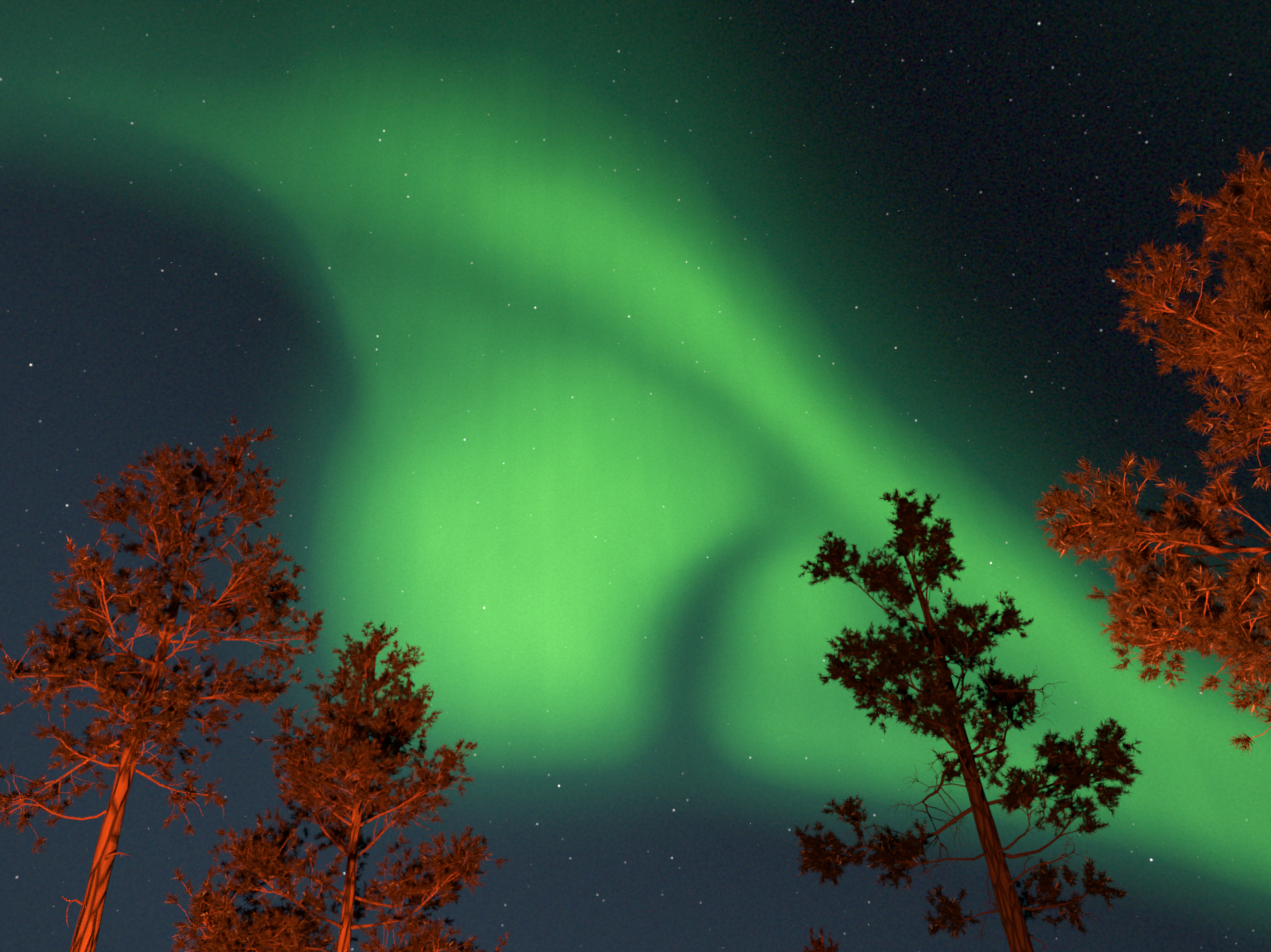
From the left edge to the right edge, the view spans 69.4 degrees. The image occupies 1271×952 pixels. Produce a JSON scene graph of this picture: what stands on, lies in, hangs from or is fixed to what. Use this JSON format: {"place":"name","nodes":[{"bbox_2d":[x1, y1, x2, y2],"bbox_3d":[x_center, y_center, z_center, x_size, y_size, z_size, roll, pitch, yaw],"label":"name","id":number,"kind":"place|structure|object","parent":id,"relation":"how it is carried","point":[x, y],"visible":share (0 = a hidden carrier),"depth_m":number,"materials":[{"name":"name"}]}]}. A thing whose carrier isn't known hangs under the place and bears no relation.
{"place":"outdoors","nodes":[
{"label":"outdoors","id":0,"kind":"place"},
{"bbox_2d":[0,0,1270,951],"label":"sky","id":1,"kind":"structure","parent":0,"point":[564,333],"materials":[{"name":"green"}]},
{"label":"ground","id":2,"kind":"structure","parent":0,"visible":0},
{"bbox_2d":[0,414,324,951],"bbox_3d":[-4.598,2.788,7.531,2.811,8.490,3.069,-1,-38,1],"label":"pine tree","id":3,"kind":"object","parent":2,"relation":"on","point":[59,660],"visible":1,"depth_m":8.57,"materials":[{"name":"brown plant"}]},
{"bbox_2d":[164,621,510,951],"bbox_3d":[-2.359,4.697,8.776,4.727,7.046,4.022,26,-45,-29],"label":"pine tree","id":4,"kind":"object","parent":2,"relation":"on","point":[264,860],"visible":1,"depth_m":9.05,"materials":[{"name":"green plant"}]},
{"bbox_2d":[802,926,839,951],"bbox_3d":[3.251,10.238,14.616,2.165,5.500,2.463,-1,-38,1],"label":"pine tree","id":5,"kind":"object","parent":2,"relation":"on","point":[818,945],"visible":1,"depth_m":15.95,"materials":[{"name":"brown plant"}]},
{"bbox_2d":[793,489,1143,951],"bbox_3d":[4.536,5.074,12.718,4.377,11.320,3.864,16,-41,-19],"label":"pine tree","id":6,"kind":"object","parent":2,"relation":"on","point":[941,644],"visible":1,"depth_m":12.98,"materials":[{"name":"green plant"}]},
{"bbox_2d":[1031,146,1270,754],"bbox_3d":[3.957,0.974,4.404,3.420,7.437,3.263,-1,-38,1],"label":"pine tree","id":7,"kind":"object","parent":2,"relation":"on","point":[1217,330],"visible":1,"depth_m":5.15,"materials":[{"name":"brown plant"}]}
]}

